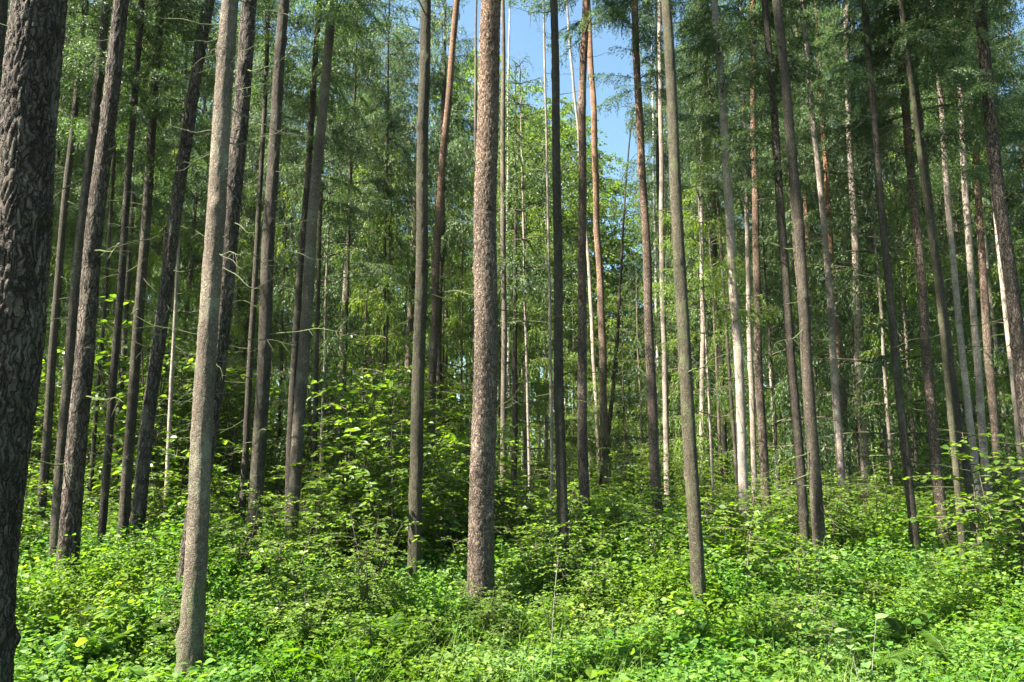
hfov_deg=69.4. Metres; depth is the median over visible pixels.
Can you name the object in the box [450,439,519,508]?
leafy sapling
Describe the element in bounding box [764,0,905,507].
spruce tree
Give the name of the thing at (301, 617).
leafy sapling
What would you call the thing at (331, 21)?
spruce tree
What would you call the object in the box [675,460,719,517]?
leafy sapling
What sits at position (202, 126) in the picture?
spruce tree
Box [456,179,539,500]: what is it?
young spruce
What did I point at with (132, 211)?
spruce tree
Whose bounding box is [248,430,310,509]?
leafy sapling
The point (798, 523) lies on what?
leafy sapling
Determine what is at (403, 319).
young spruce
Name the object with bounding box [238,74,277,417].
spruce tree
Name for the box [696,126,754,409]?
spruce tree
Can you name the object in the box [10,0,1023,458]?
sky
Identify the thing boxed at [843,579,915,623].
leafy sapling
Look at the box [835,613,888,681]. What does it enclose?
tall herb
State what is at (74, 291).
spruce tree
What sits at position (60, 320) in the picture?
spruce tree
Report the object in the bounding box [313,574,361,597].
leafy sapling
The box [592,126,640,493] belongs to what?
dead pole
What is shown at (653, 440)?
pine tree
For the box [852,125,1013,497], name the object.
young spruce
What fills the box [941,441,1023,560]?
leafy sapling
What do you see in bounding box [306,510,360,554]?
leafy sapling
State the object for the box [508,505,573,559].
leafy sapling
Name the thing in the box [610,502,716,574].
leafy sapling
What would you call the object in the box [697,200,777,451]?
spruce tree
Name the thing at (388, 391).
leafy sapling
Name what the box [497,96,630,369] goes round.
birch tree
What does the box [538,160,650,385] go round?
birch tree
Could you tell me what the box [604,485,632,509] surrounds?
leafy sapling
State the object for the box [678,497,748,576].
leafy sapling
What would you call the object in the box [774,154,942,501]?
young spruce
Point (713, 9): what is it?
spruce tree
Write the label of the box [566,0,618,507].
pine tree
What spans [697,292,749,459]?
spruce tree
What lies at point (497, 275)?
birch tree
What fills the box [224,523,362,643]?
leafy sapling
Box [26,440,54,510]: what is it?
leafy sapling
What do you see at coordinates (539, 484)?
leafy sapling
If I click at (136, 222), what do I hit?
spruce tree
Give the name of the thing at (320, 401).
leafy sapling
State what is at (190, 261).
spruce tree
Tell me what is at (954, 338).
young spruce
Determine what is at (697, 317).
spruce tree
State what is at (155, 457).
leafy sapling
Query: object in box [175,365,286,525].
leafy sapling
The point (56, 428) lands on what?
leafy sapling
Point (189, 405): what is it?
leafy sapling
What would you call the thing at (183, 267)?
spruce tree
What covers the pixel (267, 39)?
spruce tree
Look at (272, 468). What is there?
leafy sapling
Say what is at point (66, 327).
spruce tree
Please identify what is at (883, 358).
young spruce
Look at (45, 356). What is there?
spruce tree
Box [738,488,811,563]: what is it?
leafy sapling
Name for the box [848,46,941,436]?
spruce tree
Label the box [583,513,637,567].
leafy sapling
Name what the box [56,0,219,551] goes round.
spruce tree
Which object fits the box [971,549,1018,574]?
fern
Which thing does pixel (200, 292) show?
spruce tree
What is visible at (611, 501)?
leafy sapling
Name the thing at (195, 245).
young spruce
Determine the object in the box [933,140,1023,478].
young spruce
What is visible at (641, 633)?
leafy sapling
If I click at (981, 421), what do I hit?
pine tree
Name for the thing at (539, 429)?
young spruce
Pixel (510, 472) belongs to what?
leafy sapling
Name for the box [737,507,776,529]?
leafy sapling
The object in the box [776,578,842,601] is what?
fern
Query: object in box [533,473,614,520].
leafy sapling
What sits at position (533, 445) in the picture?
distant forest
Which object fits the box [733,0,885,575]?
spruce tree
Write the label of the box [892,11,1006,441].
spruce tree
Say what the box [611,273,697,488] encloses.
young spruce
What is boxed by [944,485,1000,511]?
leafy sapling
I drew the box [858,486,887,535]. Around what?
leafy sapling
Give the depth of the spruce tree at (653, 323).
37.86 m
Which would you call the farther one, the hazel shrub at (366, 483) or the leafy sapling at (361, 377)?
the leafy sapling at (361, 377)
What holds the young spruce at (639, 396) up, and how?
on the ground
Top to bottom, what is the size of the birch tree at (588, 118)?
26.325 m
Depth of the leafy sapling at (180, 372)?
11.86 m
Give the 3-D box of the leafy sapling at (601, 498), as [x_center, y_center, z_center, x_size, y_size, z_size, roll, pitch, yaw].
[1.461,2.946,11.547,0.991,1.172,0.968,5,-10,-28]
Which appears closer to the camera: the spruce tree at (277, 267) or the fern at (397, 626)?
the fern at (397, 626)
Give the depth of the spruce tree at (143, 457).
8.15 m
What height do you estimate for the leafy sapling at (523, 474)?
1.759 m
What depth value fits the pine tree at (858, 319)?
15.51 m
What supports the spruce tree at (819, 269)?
on the ground
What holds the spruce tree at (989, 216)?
on the ground
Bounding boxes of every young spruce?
[30,127,149,503]
[38,162,76,477]
[56,191,187,477]
[95,148,212,512]
[147,173,253,487]
[163,168,279,484]
[233,158,335,520]
[246,158,411,509]
[271,155,391,473]
[300,107,412,497]
[336,146,437,500]
[350,134,451,477]
[394,175,472,447]
[424,171,511,447]
[449,175,591,497]
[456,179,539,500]
[497,213,631,499]
[507,296,577,482]
[527,291,622,473]
[553,277,647,481]
[564,280,635,478]
[587,272,684,495]
[587,284,680,490]
[588,300,661,478]
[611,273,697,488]
[619,217,748,496]
[633,152,792,509]
[694,176,880,501]
[694,198,830,490]
[727,202,854,494]
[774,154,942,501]
[780,216,879,476]
[793,113,998,507]
[845,187,975,500]
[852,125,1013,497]
[882,143,1023,490]
[911,149,1023,491]
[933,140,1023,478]
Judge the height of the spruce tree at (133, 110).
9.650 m
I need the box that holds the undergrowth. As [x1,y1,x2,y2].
[14,464,1023,681]
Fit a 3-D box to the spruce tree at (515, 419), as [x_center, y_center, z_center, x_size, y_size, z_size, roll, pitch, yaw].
[-0.057,-0.795,14.366,2.857,9.850,2.416,0,-9,0]
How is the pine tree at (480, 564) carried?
on the ground
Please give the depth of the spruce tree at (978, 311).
29.62 m
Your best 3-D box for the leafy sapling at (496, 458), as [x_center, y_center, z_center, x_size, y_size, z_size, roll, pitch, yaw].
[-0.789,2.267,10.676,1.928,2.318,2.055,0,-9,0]
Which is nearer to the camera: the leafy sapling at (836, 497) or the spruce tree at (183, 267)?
the leafy sapling at (836, 497)
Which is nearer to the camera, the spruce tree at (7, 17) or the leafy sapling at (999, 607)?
the leafy sapling at (999, 607)
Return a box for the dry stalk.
[551,561,557,667]
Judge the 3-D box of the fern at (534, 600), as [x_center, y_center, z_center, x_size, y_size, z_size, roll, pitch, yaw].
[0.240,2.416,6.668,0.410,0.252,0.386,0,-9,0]
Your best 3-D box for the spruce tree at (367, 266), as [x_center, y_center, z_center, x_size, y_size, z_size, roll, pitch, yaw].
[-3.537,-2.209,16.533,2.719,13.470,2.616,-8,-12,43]
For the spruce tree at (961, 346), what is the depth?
11.36 m
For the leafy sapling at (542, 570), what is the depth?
6.95 m
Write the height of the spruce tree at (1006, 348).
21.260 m
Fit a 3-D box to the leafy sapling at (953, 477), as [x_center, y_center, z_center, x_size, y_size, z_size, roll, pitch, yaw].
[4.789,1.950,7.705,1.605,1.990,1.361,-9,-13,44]
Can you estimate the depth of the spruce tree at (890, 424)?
45.29 m
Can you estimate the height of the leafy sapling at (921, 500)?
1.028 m
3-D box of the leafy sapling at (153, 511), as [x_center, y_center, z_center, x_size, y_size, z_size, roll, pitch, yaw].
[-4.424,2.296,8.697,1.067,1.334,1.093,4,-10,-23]
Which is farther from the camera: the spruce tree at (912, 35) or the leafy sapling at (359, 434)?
the leafy sapling at (359, 434)
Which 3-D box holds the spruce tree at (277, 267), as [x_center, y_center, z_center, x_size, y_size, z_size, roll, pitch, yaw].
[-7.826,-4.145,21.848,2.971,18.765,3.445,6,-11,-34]
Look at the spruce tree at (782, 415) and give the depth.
44.86 m
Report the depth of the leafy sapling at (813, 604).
6.02 m
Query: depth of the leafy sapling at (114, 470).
11.24 m
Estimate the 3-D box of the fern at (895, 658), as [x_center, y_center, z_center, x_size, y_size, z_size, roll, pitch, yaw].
[2.638,2.284,5.277,0.680,0.365,0.554,8,-12,-40]
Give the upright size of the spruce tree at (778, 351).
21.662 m
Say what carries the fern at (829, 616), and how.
on the ground
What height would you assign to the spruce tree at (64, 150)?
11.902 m
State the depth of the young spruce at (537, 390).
17.53 m
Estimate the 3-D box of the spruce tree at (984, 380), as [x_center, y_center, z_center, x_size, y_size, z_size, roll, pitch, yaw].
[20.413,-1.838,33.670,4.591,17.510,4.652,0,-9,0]
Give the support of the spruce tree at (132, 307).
on the ground
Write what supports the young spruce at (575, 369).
on the ground
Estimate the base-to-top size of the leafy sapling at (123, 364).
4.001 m
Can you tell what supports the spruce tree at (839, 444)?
on the ground
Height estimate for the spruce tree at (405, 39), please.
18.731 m
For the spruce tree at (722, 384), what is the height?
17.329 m
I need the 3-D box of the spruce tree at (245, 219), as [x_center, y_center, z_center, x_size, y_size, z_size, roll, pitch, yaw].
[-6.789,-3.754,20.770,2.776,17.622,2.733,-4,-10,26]
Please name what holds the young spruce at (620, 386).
on the ground
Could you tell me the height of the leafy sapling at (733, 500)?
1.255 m
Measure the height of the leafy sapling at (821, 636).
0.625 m
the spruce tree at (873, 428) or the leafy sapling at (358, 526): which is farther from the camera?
the spruce tree at (873, 428)
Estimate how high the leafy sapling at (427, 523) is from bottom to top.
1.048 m
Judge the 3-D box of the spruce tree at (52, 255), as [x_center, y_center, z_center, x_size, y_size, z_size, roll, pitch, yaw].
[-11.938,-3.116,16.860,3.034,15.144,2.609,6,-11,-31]
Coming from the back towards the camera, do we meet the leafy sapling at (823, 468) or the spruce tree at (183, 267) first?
the spruce tree at (183, 267)
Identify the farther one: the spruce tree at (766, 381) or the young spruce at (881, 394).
the spruce tree at (766, 381)
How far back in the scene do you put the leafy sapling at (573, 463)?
14.87 m
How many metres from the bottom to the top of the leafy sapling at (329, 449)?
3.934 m
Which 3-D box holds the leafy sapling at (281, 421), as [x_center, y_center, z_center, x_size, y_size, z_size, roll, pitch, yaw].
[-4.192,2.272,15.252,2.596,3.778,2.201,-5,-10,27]
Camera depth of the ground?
6.13 m
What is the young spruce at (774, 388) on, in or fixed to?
on the ground
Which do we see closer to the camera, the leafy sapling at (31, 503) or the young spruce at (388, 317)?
the leafy sapling at (31, 503)
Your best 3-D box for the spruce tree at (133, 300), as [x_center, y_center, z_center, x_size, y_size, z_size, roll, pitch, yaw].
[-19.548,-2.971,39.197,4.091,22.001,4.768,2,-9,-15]
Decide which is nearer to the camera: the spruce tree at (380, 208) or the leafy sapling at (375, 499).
the leafy sapling at (375, 499)
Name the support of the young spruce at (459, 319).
on the ground
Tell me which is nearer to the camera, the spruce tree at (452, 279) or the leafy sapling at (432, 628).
the leafy sapling at (432, 628)
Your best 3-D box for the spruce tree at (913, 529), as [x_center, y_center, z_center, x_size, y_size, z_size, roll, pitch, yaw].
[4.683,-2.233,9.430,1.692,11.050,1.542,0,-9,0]
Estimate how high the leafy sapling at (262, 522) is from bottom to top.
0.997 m
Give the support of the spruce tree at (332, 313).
on the ground
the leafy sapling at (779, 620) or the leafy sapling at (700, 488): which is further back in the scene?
the leafy sapling at (700, 488)
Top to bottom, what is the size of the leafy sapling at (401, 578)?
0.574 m
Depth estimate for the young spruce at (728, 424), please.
21.93 m
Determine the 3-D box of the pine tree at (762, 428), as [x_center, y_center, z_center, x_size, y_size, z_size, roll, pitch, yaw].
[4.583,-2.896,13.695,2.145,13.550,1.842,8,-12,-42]
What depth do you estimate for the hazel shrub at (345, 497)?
8.28 m
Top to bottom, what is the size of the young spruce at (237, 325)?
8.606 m
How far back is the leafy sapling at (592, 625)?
5.52 m
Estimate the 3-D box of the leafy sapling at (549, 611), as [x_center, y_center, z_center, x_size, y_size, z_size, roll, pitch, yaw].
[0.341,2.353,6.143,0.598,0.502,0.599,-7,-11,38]
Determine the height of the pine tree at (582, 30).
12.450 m
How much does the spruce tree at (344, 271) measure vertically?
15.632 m
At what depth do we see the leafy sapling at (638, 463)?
14.63 m
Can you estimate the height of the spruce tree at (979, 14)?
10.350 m
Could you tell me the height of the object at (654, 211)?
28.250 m
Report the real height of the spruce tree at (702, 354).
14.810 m
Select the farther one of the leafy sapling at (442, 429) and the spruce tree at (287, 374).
the spruce tree at (287, 374)
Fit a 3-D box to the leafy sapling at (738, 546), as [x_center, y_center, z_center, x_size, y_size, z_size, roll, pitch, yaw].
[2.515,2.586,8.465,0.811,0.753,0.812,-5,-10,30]
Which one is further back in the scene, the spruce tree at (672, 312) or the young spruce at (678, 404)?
the spruce tree at (672, 312)
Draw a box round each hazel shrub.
[275,386,407,567]
[301,509,424,645]
[302,383,470,580]
[399,448,495,570]
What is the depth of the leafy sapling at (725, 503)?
9.09 m
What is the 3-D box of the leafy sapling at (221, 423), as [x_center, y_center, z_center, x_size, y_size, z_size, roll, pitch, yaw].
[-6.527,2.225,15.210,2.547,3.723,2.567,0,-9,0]
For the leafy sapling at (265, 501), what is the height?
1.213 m
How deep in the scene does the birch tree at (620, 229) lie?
38.64 m
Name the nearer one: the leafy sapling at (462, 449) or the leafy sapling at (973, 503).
the leafy sapling at (973, 503)
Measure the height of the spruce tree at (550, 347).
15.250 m
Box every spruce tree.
[0,0,8,87]
[0,0,67,681]
[2,0,10,72]
[2,0,94,487]
[2,8,76,392]
[6,6,63,266]
[29,0,180,611]
[34,0,177,538]
[39,0,159,585]
[43,173,129,412]
[45,0,150,388]
[47,0,122,487]
[47,2,142,355]
[48,5,109,324]
[51,114,144,282]
[52,0,220,557]
[53,0,181,526]
[54,2,193,492]
[54,13,198,490]
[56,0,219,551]
[58,158,167,476]
[74,2,194,491]
[89,0,217,600]
[107,0,256,407]
[114,0,259,519]
[120,199,175,387]
[122,38,210,399]
[126,108,190,369]
[137,140,192,378]
[145,115,208,409]
[147,0,301,681]
[168,8,264,382]
[171,165,247,350]
[176,111,292,431]
[177,56,275,401]
[178,0,351,559]
[186,1,301,472]
[191,0,297,467]
[191,0,334,532]
[196,0,315,353]
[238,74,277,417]
[238,108,315,433]
[247,0,380,501]
[249,0,419,554]
[250,58,339,375]
[252,86,289,416]
[253,105,324,414]
[272,0,374,534]
[273,0,395,486]
[288,0,415,502]
[289,248,347,400]
[294,0,399,504]
[311,166,367,465]
[314,286,373,443]
[315,95,373,410]
[327,22,410,411]
[331,32,429,434]
[337,0,448,445]
[354,199,403,415]
[357,132,427,434]
[370,0,458,464]
[383,0,505,597]
[387,0,478,477]
[392,22,473,384]
[397,165,455,421]
[424,116,472,445]
[435,63,577,516]
[446,55,596,513]
[455,0,479,379]
[463,0,540,517]
[501,0,577,517]
[514,0,620,599]
[610,65,725,486]
[611,0,743,615]
[616,0,716,495]
[624,153,698,485]
[640,139,783,508]
[649,0,782,518]
[653,39,732,448]
[656,0,803,531]
[658,0,774,509]
[662,0,744,501]
[665,17,792,418]
[689,233,723,465]
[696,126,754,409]
[696,257,762,454]
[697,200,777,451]
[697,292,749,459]
[699,0,780,501]
[711,0,859,583]
[718,47,820,471]
[722,0,851,480]
[726,97,851,364]
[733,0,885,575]
[739,2,904,469]
[744,235,796,472]
[748,0,862,512]
[749,8,829,300]
[754,254,818,385]
[756,308,799,455]
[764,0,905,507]
[793,0,970,552]
[797,3,935,473]
[811,71,896,452]
[811,142,851,470]
[815,167,857,471]
[818,176,873,474]
[822,0,976,564]
[822,98,902,406]
[830,0,955,477]
[836,14,939,418]
[837,0,976,545]
[839,154,877,468]
[847,59,1005,413]
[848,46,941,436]
[855,168,914,464]
[864,166,952,473]
[868,292,943,448]
[880,15,1006,491]
[887,0,1010,525]
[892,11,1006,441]
[893,93,1023,486]
[910,215,994,457]
[913,218,1009,477]
[914,0,1023,507]
[925,8,1023,478]
[933,1,1023,497]
[949,0,1023,360]
[959,0,1023,413]
[981,201,1021,459]
[1001,13,1023,171]
[1013,199,1023,250]
[1014,28,1023,234]
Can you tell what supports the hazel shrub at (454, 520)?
on the ground
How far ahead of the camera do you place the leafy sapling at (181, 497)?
8.91 m
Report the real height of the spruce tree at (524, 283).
9.250 m
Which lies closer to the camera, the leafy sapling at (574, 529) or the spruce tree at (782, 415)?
the leafy sapling at (574, 529)
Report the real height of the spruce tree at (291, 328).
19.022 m
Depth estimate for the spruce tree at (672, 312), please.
34.58 m
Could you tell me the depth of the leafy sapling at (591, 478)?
23.20 m
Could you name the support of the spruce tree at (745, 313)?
on the ground
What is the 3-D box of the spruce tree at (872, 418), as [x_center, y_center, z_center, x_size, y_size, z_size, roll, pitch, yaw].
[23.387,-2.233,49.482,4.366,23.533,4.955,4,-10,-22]
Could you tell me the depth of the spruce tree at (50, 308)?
26.00 m
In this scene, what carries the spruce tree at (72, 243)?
on the ground
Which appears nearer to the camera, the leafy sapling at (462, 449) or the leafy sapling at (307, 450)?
the leafy sapling at (462, 449)
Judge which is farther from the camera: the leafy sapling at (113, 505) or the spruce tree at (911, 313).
the spruce tree at (911, 313)
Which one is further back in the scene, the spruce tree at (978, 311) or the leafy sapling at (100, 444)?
the spruce tree at (978, 311)
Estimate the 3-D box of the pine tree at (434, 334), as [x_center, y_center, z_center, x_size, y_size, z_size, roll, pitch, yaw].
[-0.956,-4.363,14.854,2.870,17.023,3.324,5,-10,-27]
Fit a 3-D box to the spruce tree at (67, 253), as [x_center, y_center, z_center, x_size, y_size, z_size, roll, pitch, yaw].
[-9.550,-3.155,17.572,2.975,15.248,2.614,-5,-10,28]
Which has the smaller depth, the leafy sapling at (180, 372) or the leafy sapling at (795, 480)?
the leafy sapling at (180, 372)
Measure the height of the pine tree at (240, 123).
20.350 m
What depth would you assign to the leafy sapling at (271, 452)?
19.18 m
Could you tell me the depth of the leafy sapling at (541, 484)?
13.72 m
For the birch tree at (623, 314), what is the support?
on the ground
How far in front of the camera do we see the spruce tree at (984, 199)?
16.44 m
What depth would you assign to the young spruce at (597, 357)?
29.13 m
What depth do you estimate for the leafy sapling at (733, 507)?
10.30 m
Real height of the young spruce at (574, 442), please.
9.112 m
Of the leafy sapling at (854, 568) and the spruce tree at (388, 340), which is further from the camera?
the spruce tree at (388, 340)
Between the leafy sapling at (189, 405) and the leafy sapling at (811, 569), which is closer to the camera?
the leafy sapling at (811, 569)
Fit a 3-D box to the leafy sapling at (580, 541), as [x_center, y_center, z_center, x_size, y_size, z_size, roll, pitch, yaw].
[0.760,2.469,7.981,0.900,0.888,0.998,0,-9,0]
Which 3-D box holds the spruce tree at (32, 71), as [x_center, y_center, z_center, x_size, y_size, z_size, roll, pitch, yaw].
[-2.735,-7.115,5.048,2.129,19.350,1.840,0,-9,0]
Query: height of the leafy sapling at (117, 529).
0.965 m
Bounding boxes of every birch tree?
[405,50,565,352]
[412,53,506,432]
[452,111,640,488]
[453,95,589,469]
[454,105,549,454]
[457,92,577,471]
[470,179,542,396]
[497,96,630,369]
[505,0,524,478]
[510,126,590,470]
[518,99,635,472]
[523,188,645,482]
[532,142,632,468]
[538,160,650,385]
[574,245,653,474]
[593,182,712,405]
[603,252,674,458]
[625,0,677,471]
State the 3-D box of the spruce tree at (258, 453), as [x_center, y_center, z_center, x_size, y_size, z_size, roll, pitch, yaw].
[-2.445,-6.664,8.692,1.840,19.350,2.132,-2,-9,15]
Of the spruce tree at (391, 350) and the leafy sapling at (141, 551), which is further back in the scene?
the spruce tree at (391, 350)
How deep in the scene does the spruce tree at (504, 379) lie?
12.39 m
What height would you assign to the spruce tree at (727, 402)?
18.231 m
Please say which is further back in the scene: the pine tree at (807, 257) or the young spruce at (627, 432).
the young spruce at (627, 432)
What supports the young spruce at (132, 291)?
on the ground
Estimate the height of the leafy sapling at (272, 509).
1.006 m
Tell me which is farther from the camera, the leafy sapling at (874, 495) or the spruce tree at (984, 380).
the spruce tree at (984, 380)
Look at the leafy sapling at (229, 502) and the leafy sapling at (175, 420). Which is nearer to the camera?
the leafy sapling at (229, 502)
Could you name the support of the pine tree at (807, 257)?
on the ground
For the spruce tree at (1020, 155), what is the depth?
22.51 m
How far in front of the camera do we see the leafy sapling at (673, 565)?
6.96 m
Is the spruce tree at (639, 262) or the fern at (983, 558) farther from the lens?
the spruce tree at (639, 262)
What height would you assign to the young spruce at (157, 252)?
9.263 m
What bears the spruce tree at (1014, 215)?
on the ground
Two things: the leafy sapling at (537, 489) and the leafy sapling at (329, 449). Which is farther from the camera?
the leafy sapling at (329, 449)
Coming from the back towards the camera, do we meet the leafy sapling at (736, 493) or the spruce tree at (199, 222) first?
the spruce tree at (199, 222)
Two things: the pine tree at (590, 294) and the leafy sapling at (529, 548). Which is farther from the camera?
the pine tree at (590, 294)
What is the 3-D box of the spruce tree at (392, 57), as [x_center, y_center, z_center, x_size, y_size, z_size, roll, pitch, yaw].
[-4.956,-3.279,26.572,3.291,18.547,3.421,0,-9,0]
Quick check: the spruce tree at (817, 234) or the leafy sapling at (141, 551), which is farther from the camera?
the spruce tree at (817, 234)
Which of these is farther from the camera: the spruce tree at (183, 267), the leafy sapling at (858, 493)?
the spruce tree at (183, 267)
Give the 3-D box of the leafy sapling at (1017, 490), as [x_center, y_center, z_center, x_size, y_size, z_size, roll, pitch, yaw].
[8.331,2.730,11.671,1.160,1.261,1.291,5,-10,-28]
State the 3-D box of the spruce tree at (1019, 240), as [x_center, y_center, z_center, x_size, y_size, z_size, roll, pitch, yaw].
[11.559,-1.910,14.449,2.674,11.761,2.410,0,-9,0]
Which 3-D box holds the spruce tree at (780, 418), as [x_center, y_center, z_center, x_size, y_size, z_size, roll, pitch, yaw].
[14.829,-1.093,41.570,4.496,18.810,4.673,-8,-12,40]
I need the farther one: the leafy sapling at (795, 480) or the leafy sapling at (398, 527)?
the leafy sapling at (795, 480)
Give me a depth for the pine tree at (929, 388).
9.84 m
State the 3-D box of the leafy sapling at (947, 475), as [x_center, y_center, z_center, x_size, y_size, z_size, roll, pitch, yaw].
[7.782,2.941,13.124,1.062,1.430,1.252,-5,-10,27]
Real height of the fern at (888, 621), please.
0.386 m
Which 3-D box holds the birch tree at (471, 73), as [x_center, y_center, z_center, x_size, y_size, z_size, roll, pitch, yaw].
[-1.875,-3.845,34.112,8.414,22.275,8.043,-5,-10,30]
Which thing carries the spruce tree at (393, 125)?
on the ground
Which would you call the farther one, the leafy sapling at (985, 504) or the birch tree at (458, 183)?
the birch tree at (458, 183)
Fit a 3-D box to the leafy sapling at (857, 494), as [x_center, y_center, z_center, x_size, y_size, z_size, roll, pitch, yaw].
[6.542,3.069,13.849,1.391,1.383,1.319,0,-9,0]
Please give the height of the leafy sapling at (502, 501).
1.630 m
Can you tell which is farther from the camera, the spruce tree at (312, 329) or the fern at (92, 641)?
the spruce tree at (312, 329)
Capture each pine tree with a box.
[134,0,291,608]
[405,0,461,525]
[427,0,564,627]
[514,0,649,550]
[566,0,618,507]
[566,3,600,481]
[588,0,686,526]
[656,0,675,512]
[690,0,807,516]
[745,0,856,490]
[805,0,894,502]
[816,0,1005,549]
[885,0,1023,520]
[920,8,1023,501]
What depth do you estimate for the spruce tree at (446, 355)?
31.77 m
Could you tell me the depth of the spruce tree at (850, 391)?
37.83 m
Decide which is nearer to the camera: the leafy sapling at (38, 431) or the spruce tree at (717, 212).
the leafy sapling at (38, 431)
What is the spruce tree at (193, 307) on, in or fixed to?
on the ground
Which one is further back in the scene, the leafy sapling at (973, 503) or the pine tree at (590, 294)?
the pine tree at (590, 294)
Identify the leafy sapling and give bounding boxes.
[16,579,86,636]
[19,499,50,563]
[20,464,50,545]
[23,412,56,533]
[25,459,54,504]
[25,478,52,519]
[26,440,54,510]
[27,359,61,510]
[28,371,124,506]
[35,386,60,474]
[46,294,238,522]
[50,315,192,516]
[50,603,130,654]
[55,393,112,484]
[81,499,97,538]
[82,462,132,521]
[83,479,183,545]
[84,400,162,501]
[84,414,104,491]
[85,489,132,525]
[86,415,104,476]
[98,530,178,605]
[107,518,157,541]
[111,423,248,543]
[116,401,187,518]
[119,431,189,489]
[131,490,162,519]
[133,328,250,516]
[135,369,193,486]
[135,592,237,672]
[144,593,180,645]
[150,366,254,491]
[154,350,268,507]
[156,445,251,538]
[174,502,244,572]
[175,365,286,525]
[183,433,266,508]
[184,488,312,610]
[186,475,249,526]
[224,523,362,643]
[226,361,308,485]
[226,507,285,555]
[230,359,353,508]
[234,492,279,527]
[237,440,315,518]
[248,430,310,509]
[251,420,282,491]
[253,411,309,494]
[256,585,351,658]
[258,483,379,596]
[262,494,284,525]
[264,455,348,539]
[268,414,335,494]
[270,383,347,500]
[271,427,327,486]
[303,505,402,577]
[304,418,406,547]
[306,335,453,517]
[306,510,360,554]
[308,394,346,475]
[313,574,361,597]
[325,609,394,678]
[326,387,397,508]
[330,365,442,500]
[370,486,440,528]
[374,569,418,613]
[375,385,468,526]
[394,498,448,557]
[395,398,457,501]
[402,413,540,545]
[403,429,522,535]
[407,614,471,652]
[423,383,472,501]
[424,381,499,502]
[434,536,497,586]
[441,579,521,649]
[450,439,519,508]
[450,459,555,566]
[468,469,569,529]
[474,618,531,656]
[494,512,604,611]
[495,457,527,499]
[495,478,581,540]
[504,533,584,595]
[506,456,543,499]
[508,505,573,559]
[522,469,567,513]
[523,440,604,516]
[528,596,576,644]
[531,450,555,499]
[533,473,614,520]
[533,482,606,568]
[533,547,632,633]
[550,613,611,655]
[551,525,619,571]
[579,491,620,518]
[583,482,646,548]
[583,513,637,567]
[588,456,600,490]
[593,435,681,511]
[594,498,654,543]
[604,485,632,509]
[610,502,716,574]
[620,469,686,544]
[624,624,672,640]
[634,443,680,507]
[646,544,709,615]
[654,483,738,555]
[660,442,728,518]
[669,503,720,547]
[672,443,734,502]
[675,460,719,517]
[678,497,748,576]
[686,484,774,550]
[702,494,818,601]
[702,632,757,675]
[704,535,771,592]
[706,485,765,547]
[710,497,750,526]
[710,535,756,564]
[716,477,771,517]
[719,484,757,515]
[726,594,800,645]
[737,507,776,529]
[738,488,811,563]
[742,536,805,588]
[749,448,807,502]
[749,477,797,521]
[753,584,865,643]
[759,456,808,508]
[763,532,860,617]
[778,510,833,546]
[780,467,824,501]
[782,620,882,680]
[794,452,835,494]
[795,470,860,541]
[807,482,892,564]
[822,468,888,507]
[823,488,847,513]
[831,473,889,515]
[834,467,932,548]
[835,479,898,520]
[836,547,912,600]
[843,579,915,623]
[856,451,902,502]
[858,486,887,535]
[866,429,965,507]
[868,542,949,578]
[883,432,1023,570]
[892,486,986,529]
[893,491,956,536]
[905,487,934,524]
[915,558,993,600]
[928,467,972,509]
[928,495,1023,614]
[936,518,987,541]
[939,442,1023,614]
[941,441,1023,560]
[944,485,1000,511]
[963,492,1009,522]
[965,608,1022,640]
[971,626,1023,669]
[979,596,1023,624]
[998,473,1023,521]
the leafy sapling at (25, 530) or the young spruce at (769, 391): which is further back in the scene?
the young spruce at (769, 391)
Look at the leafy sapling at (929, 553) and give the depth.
7.75 m
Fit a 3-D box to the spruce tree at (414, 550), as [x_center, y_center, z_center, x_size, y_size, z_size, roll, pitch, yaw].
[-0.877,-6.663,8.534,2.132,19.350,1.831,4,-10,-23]
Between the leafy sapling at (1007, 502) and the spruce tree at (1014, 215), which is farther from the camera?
the spruce tree at (1014, 215)
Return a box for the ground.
[23,462,926,681]
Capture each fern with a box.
[64,625,135,664]
[350,612,435,659]
[524,594,559,614]
[769,630,825,644]
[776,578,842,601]
[800,609,883,637]
[837,638,928,672]
[841,548,888,566]
[879,616,950,651]
[922,630,1002,680]
[956,604,996,625]
[965,612,1023,628]
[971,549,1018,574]
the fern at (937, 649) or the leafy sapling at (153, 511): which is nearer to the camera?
the fern at (937, 649)
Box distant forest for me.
[41,169,1012,475]
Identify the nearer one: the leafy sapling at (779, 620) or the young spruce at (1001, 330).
the leafy sapling at (779, 620)
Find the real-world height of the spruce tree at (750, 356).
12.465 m
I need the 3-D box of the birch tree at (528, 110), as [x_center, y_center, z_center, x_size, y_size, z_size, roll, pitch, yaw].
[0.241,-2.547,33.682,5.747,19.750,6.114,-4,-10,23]
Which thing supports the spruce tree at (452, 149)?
on the ground
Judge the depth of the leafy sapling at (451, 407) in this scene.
18.11 m
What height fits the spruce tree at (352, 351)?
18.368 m
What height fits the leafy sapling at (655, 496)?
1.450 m
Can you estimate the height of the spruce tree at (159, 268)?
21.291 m
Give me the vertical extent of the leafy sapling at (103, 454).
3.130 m
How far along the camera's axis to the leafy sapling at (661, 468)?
17.57 m
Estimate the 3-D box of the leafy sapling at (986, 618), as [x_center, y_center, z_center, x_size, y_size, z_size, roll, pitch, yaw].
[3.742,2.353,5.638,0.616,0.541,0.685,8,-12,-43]
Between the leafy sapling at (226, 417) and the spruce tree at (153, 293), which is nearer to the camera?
the leafy sapling at (226, 417)
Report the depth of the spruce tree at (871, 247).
22.84 m
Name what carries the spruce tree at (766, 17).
on the ground
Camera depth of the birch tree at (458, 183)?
43.96 m
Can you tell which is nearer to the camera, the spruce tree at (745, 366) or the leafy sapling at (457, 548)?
the leafy sapling at (457, 548)
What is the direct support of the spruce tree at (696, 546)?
on the ground

